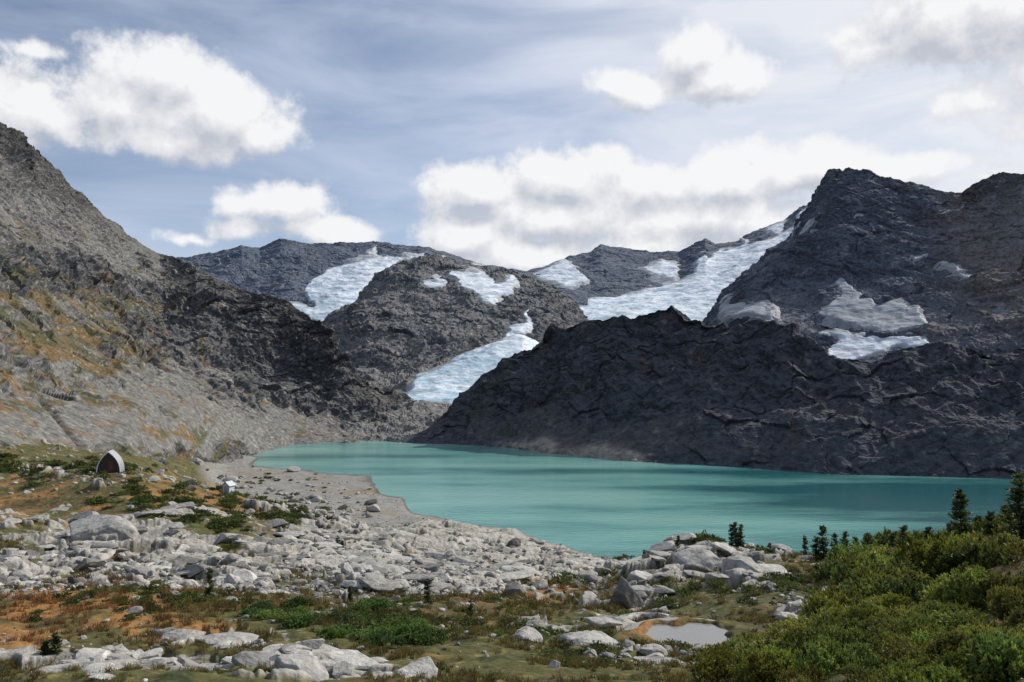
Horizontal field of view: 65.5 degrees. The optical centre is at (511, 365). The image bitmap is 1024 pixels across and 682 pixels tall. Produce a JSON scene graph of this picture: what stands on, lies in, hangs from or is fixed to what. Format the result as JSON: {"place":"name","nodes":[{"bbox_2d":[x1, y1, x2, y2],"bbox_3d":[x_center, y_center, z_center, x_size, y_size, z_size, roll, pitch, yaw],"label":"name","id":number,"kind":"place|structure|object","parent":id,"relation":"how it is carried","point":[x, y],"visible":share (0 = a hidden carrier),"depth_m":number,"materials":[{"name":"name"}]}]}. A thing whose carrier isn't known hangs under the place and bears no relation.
{"place":"outdoors","nodes":[
{"label":"outdoors","id":0,"kind":"place"},
{"bbox_2d":[0,122,413,464],"bbox_3d":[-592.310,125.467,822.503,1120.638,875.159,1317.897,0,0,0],"label":"mountain slope","id":1,"kind":"structure","parent":0,"point":[114,336],"depth_m":610.68,"materials":[{"name":"grey stone"}]},
{"bbox_2d":[176,238,587,306],"bbox_3d":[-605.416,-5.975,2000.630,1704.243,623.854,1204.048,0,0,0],"label":"mountain ridge","id":2,"kind":"structure","parent":0,"point":[287,269],"depth_m":1868.24,"materials":[{"name":"grey stone"}]},
{"bbox_2d":[289,246,484,320],"bbox_3d":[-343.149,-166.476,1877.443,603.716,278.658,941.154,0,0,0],"label":"glacier","id":3,"kind":"object","parent":2,"relation":"on","point":[329,290],"visible":0.53,"depth_m":1692.02,"materials":[{"name":"white snow"}]},
{"bbox_2d":[337,342,492,442],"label":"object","id":4,"kind":"structure","parent":0,"point":[417,416],"depth_m":717.29,"materials":[{"name":"grey stone"}]},
{"bbox_2d":[405,334,538,404],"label":"glacier tongue","id":5,"kind":"object","parent":4,"relation":"on","point":[448,381],"visible":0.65,"depth_m":893.78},
{"bbox_2d":[322,254,587,380],"bbox_3d":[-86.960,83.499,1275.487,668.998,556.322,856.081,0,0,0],"label":"rocky hill","id":6,"kind":"structure","parent":0,"point":[394,318],"depth_m":1116.97,"materials":[{"name":"grey stone"}]},
{"bbox_2d":[397,257,533,337],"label":"snow patch","id":7,"kind":"object","parent":6,"relation":"on","point":[483,286],"visible":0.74,"depth_m":1240.07,"materials":[{"name":"white snow"}]},
{"bbox_2d":[0,439,1023,681],"bbox_3d":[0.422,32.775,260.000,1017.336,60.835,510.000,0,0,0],"label":"ground","id":8,"kind":"structure","parent":0,"point":[434,534],"depth_m":61.07,"materials":[{"name":"grey stone"}]},
{"bbox_2d":[2,548,12,554],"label":"boulder","id":9,"kind":"object","parent":8,"relation":"on","point":[5,551],"visible":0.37,"depth_m":59.74,"materials":[{"name":"stone"}]},
{"bbox_2d":[25,550,39,557],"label":"boulder","id":10,"kind":"object","parent":8,"relation":"on","point":[30,553],"visible":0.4,"depth_m":59.95,"materials":[{"name":"stone"}]},
{"bbox_2d":[30,463,44,466],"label":"picnic table","id":11,"kind":"object","parent":8,"relation":"on","point":[35,464],"visible":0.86,"depth_m":149.63,"materials":[{"name":"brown wood"}]},
{"bbox_2d":[38,639,50,655],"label":"fir tree","id":12,"kind":"object","parent":8,"relation":"on","point":[44,648],"visible":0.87,"depth_m":23.95,"materials":[{"name":"green plant"}]},
{"bbox_2d":[47,631,62,654],"bbox_3d":[-13.755,8.423,24.000,0.520,0.801,0.533,0,0,32],"label":"fir tree","id":13,"kind":"object","parent":8,"relation":"on","point":[56,640],"visible":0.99,"depth_m":23.97,"materials":[{"name":"green plant"}]},
{"bbox_2d":[50,639,69,644],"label":"boulder","id":14,"kind":"object","parent":8,"relation":"on","point":[64,642],"visible":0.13,"depth_m":27.00,"materials":[{"name":"stone"}]},
{"bbox_2d":[81,662,123,668],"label":"boulder","id":15,"kind":"object","parent":8,"relation":"on","point":[119,666],"visible":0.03,"depth_m":21.85,"materials":[{"name":"stone"}]},
{"bbox_2d":[69,515,138,540],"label":"boulder","id":16,"kind":"object","parent":8,"relation":"on","point":[85,528],"visible":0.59,"depth_m":77.15,"materials":[{"name":"stone"}]},
{"bbox_2d":[96,449,124,474],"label":"mountain hut","id":17,"kind":"object","parent":8,"relation":"on","point":[110,461],"visible":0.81,"depth_m":134.13,"materials":[{"name":"metal"}]},
{"bbox_2d":[108,461,112,472],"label":"door","id":18,"kind":"structure","parent":17,"relation":"in","point":[110,464],"depth_m":134.07,"materials":[{"name":"brown wood"}]},
{"bbox_2d":[204,566,215,598],"bbox_3d":[-15.218,11.065,40.041,0.700,1.876,0.713,0,0,0],"label":"fir tree","id":19,"kind":"object","parent":8,"relation":"on","point":[210,588],"visible":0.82,"depth_m":39.95,"materials":[{"name":"green plant"}]},
{"bbox_2d":[195,632,258,647],"bbox_3d":[-9.868,9.401,27.219,2.273,0.380,1.617,0,0,0],"label":"boulder","id":20,"kind":"object","parent":8,"relation":"on","point":[225,637],"visible":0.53,"depth_m":27.06,"materials":[{"name":"stone"}]},
{"bbox_2d":[221,480,235,493],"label":"outhouse","id":21,"kind":"structure","parent":8,"relation":"on","point":[228,486],"depth_m":141.42,"materials":[{"name":"paint"}]},
{"bbox_2d":[273,654,328,681],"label":"boulder","id":22,"kind":"object","parent":8,"relation":"on","point":[313,666],"visible":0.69,"depth_m":20.22,"materials":[{"name":"stone"}]},
{"bbox_2d":[238,595,449,647],"bbox_3d":[-6.931,10.368,32.720,7.284,2.638,13.375,0,0,-27],"label":"krummholz mat","id":23,"kind":"object","parent":8,"relation":"on","point":[400,630],"visible":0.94,"depth_m":31.47,"materials":[{"name":"green plant"}]},
{"bbox_2d":[347,586,354,605],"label":"fir tree","id":24,"kind":"object","parent":8,"relation":"on","point":[350,592],"visible":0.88,"depth_m":43.97,"materials":[{"name":"green plant"}]},
{"bbox_2d":[0,501,808,679],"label":"bedrock outcrop","id":25,"kind":"object","parent":8,"relation":"on","point":[344,662],"visible":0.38,"depth_m":56.59,"materials":[{"name":"stone"}]},
{"bbox_2d":[0,457,811,663],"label":"talus","id":26,"kind":"structure","parent":8,"relation":"on","point":[346,568],"depth_m":60.86,"materials":[{"name":"stone"}]},
{"bbox_2d":[200,461,616,559],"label":"shore gravel","id":27,"kind":"structure","parent":8,"relation":"on","point":[348,506],"depth_m":348.25,"materials":[{"name":"grey gravel"}]},
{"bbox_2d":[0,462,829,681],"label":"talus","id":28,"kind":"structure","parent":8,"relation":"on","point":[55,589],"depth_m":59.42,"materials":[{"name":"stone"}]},
{"bbox_2d":[394,656,437,679],"bbox_3d":[-2.326,7.561,18.954,1.385,0.926,1.066,0,0,-44],"label":"boulder","id":29,"kind":"object","parent":8,"relation":"on","point":[427,665],"visible":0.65,"depth_m":18.98,"materials":[{"name":"stone"}]},
{"bbox_2d":[0,452,836,667],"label":"heather","id":30,"kind":"object","parent":8,"relation":"on","point":[183,598],"visible":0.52,"depth_m":50.68,"materials":[{"name":"plant"}]},
{"bbox_2d":[423,580,434,603],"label":"fir tree","id":31,"kind":"object","parent":8,"relation":"on","point":[427,596],"visible":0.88,"depth_m":45.98,"materials":[{"name":"green plant"}]},
{"bbox_2d":[465,604,474,616],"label":"fir tree","id":32,"kind":"object","parent":8,"relation":"on","point":[470,608],"visible":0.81,"depth_m":43.96,"materials":[{"name":"green plant"}]},
{"bbox_2d":[0,535,1023,681],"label":"grass","id":33,"kind":"structure","parent":8,"relation":"on","point":[376,652],"depth_m":33.50,"materials":[{"name":"plant"}]},
{"bbox_2d":[505,582,523,595],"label":"boulder","id":34,"kind":"object","parent":8,"relation":"on","point":[516,587],"visible":0.44,"depth_m":57.88,"materials":[{"name":"stone"}]},
{"bbox_2d":[512,626,542,641],"bbox_3d":[0.533,10.588,31.076,1.345,0.620,1.459,0,0,0],"label":"boulder","id":35,"kind":"object","parent":8,"relation":"on","point":[530,632],"visible":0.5,"depth_m":30.88,"materials":[{"name":"stone"}]},
{"bbox_2d":[548,660,559,668],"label":"boulder","id":36,"kind":"object","parent":8,"relation":"on","point":[555,664],"visible":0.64,"depth_m":21.92,"materials":[{"name":"stone"}]},
{"bbox_2d":[557,630,620,645],"bbox_3d":[3.032,10.864,29.849,2.711,1.533,2.835,0,0,-32],"label":"boulder","id":37,"kind":"object","parent":8,"relation":"on","point":[589,636],"visible":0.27,"depth_m":30.00,"materials":[{"name":"stone"}]},
{"bbox_2d":[609,576,645,608],"bbox_3d":[7.212,14.979,49.932,2.293,3.614,2.058,0,0,31],"label":"boulder","id":38,"kind":"object","parent":8,"relation":"on","point":[626,594],"visible":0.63,"depth_m":49.26,"materials":[{"name":"stone"}]},
{"bbox_2d":[639,643,667,655],"bbox_3d":[5.007,10.139,28.032,0.782,0.547,1.129,0,0,-42],"label":"boulder","id":39,"kind":"object","parent":8,"relation":"on","point":[651,648],"visible":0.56,"depth_m":27.88,"materials":[{"name":"stone"}]},
{"bbox_2d":[674,535,681,546],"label":"fir tree","id":40,"kind":"object","parent":8,"relation":"on","point":[677,541],"visible":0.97,"depth_m":66.91,"materials":[{"name":"green plant"}]},
{"bbox_2d":[672,548,721,573],"bbox_3d":[14.177,14.995,59.861,4.329,2.518,4.253,0,0,0],"label":"boulder","id":41,"kind":"object","parent":8,"relation":"on","point":[701,560],"visible":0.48,"depth_m":58.59,"materials":[{"name":"stone"}]},
{"bbox_2d":[726,524,735,545],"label":"fir tree","id":42,"kind":"object","parent":8,"relation":"on","point":[731,535],"visible":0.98,"depth_m":65.92,"materials":[{"name":"green plant"}]},
{"bbox_2d":[732,522,739,546],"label":"fir tree","id":43,"kind":"object","parent":8,"relation":"on","point":[735,524],"visible":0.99,"depth_m":65.92,"materials":[{"name":"green plant"}]},
{"bbox_2d":[735,524,746,546],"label":"fir tree","id":44,"kind":"object","parent":8,"relation":"on","point":[741,542],"visible":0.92,"depth_m":65.93,"materials":[{"name":"green plant"}]},
{"bbox_2d":[721,555,761,572],"bbox_3d":[15.571,13.912,54.039,2.660,1.834,2.901,0,0,0],"label":"boulder","id":45,"kind":"object","parent":8,"relation":"on","point":[735,561],"visible":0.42,"depth_m":53.73,"materials":[{"name":"stone"}]},
{"bbox_2d":[766,542,773,552],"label":"fir tree","id":46,"kind":"object","parent":8,"relation":"on","point":[770,548],"visible":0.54,"depth_m":66.97,"materials":[{"name":"green plant"}]},
{"bbox_2d":[800,535,809,554],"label":"fir tree","id":47,"kind":"object","parent":8,"relation":"on","point":[804,546],"visible":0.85,"depth_m":65.96,"materials":[{"name":"green plant"}]},
{"bbox_2d":[808,536,821,560],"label":"fir tree","id":48,"kind":"object","parent":8,"relation":"on","point":[816,551],"visible":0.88,"depth_m":61.91,"materials":[{"name":"green plant"}]},
{"bbox_2d":[811,525,830,560],"bbox_3d":[24.160,13.878,62.073,1.592,2.955,1.512,0,0,0],"label":"fir tree","id":49,"kind":"object","parent":8,"relation":"on","point":[822,540],"visible":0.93,"depth_m":61.92,"materials":[{"name":"green plant"}]},
{"bbox_2d":[828,532,840,559],"bbox_3d":[25.210,14.196,62.005,1.299,2.344,1.408,0,0,25],"label":"fir tree","id":50,"kind":"object","parent":8,"relation":"on","point":[834,536],"visible":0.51,"depth_m":61.97,"materials":[{"name":"green plant"}]},
{"bbox_2d":[839,531,852,551],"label":"fir tree","id":51,"kind":"object","parent":8,"relation":"on","point":[844,535],"visible":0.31,"depth_m":60.93,"materials":[{"name":"green plant"}]},
{"bbox_2d":[687,565,1023,681],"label":"shrub thicket","id":52,"kind":"object","parent":8,"relation":"on","point":[941,640],"visible":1,"depth_m":17.09,"materials":[{"name":"green plant"}]},
{"bbox_2d":[862,533,872,550],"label":"fir tree","id":53,"kind":"object","parent":8,"relation":"on","point":[868,538],"visible":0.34,"depth_m":60.97,"materials":[{"name":"green plant"}]},
{"bbox_2d":[877,535,887,545],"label":"fir tree","id":54,"kind":"object","parent":8,"relation":"on","point":[883,542],"visible":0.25,"depth_m":59.93,"materials":[{"name":"green plant"}]},
{"bbox_2d":[886,533,896,547],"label":"fir tree","id":55,"kind":"object","parent":8,"relation":"on","point":[891,541],"visible":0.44,"depth_m":58.99,"materials":[{"name":"green plant"}]},
{"bbox_2d":[893,525,908,550],"bbox_3d":[28.428,12.951,57.984,1.485,2.734,1.604,0,0,-32],"label":"fir tree","id":56,"kind":"object","parent":8,"relation":"on","point":[903,532],"visible":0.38,"depth_m":57.98,"materials":[{"name":"green plant"}]},
{"bbox_2d":[807,512,1023,610],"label":"shrub thicket","id":57,"kind":"object","parent":8,"relation":"on","point":[858,575],"visible":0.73,"depth_m":38.74,"materials":[{"name":"green plant"}]},
{"bbox_2d":[921,526,934,543],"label":"fir tree","id":58,"kind":"object","parent":8,"relation":"on","point":[927,530],"visible":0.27,"depth_m":56.93,"materials":[{"name":"green plant"}]},
{"bbox_2d":[945,522,954,535],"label":"fir tree","id":59,"kind":"object","parent":8,"relation":"on","point":[949,529],"visible":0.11,"depth_m":53.01,"materials":[{"name":"green plant"}]},
{"bbox_2d":[944,488,972,535],"bbox_3d":[29.436,10.320,52.002,1.908,4.632,2.212,0,0,-45],"label":"fir tree","id":60,"kind":"object","parent":8,"relation":"on","point":[959,507],"visible":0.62,"depth_m":51.87,"materials":[{"name":"green plant"}]},
{"bbox_2d":[972,514,986,535],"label":"fir tree","id":61,"kind":"object","parent":8,"relation":"on","point":[978,518],"visible":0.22,"depth_m":51.93,"materials":[{"name":"green plant"}]},
{"bbox_2d":[981,511,998,534],"bbox_3d":[29.713,10.116,48.980,1.440,2.392,1.411,0,0,-39],"label":"fir tree","id":62,"kind":"object","parent":8,"relation":"on","point":[990,517],"visible":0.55,"depth_m":48.98,"materials":[{"name":"green plant"}]},
{"bbox_2d":[999,505,1007,518],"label":"fir tree","id":63,"kind":"object","parent":8,"relation":"on","point":[1003,511],"visible":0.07,"depth_m":50.09,"materials":[{"name":"green plant"}]},
{"bbox_2d":[993,471,1023,540],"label":"fir tree","id":64,"kind":"object","parent":8,"relation":"on","point":[1017,495],"visible":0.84,"depth_m":43.97,"materials":[{"name":"green plant"}]},
{"bbox_2d":[1003,508,1017,532],"bbox_3d":[29.561,9.604,47.133,1.474,2.474,1.647,0,0,0],"label":"fir tree","id":65,"kind":"object","parent":8,"relation":"on","point":[1009,519],"visible":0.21,"depth_m":46.99,"materials":[{"name":"green plant"}]},
{"bbox_2d":[0,0,1023,270],"label":"sky","id":66,"kind":"structure","parent":0,"point":[524,135],"materials":[{"name":"blue"}]},
{"bbox_2d":[252,441,1023,559],"bbox_3d":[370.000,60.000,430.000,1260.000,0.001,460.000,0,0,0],"label":"lake","id":67,"kind":"structure","parent":0,"point":[610,508],"depth_m":369.61,"materials":[{"name":"liquid"}]},
{"bbox_2d":[527,205,807,297],"bbox_3d":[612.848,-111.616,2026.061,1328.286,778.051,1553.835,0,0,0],"label":"mountain ridge","id":68,"kind":"structure","parent":0,"point":[607,271],"depth_m":2012.38,"materials":[{"name":"grey stone"}]},
{"bbox_2d":[533,207,806,320],"bbox_3d":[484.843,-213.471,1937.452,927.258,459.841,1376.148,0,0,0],"label":"glacier","id":69,"kind":"object","parent":68,"relation":"on","point":[695,294],"visible":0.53,"depth_m":1741.73,"materials":[{"name":"white snow"}]},
{"bbox_2d":[625,617,730,645],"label":"pond","id":70,"kind":"structure","parent":0,"point":[700,633],"depth_m":34.89,"materials":[{"name":"grey liquid"}]},
{"bbox_2d":[392,305,1023,478],"bbox_3d":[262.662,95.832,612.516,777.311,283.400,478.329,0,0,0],"label":"rocky ridge","id":71,"kind":"structure","parent":0,"point":[671,384],"depth_m":520.58,"materials":[{"name":"grey stone"}]},
{"bbox_2d":[702,167,1023,362],"bbox_3d":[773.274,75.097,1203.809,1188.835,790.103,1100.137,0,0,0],"label":"mountain peak","id":72,"kind":"structure","parent":0,"point":[979,235],"depth_m":1111.82,"materials":[{"name":"grey stone"}]},
{"bbox_2d":[717,202,972,358],"bbox_3d":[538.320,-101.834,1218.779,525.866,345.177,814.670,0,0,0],"label":"snowfield","id":73,"kind":"structure","parent":72,"relation":"on","point":[848,309],"depth_m":972.60,"materials":[{"name":"white snow"}]}
]}

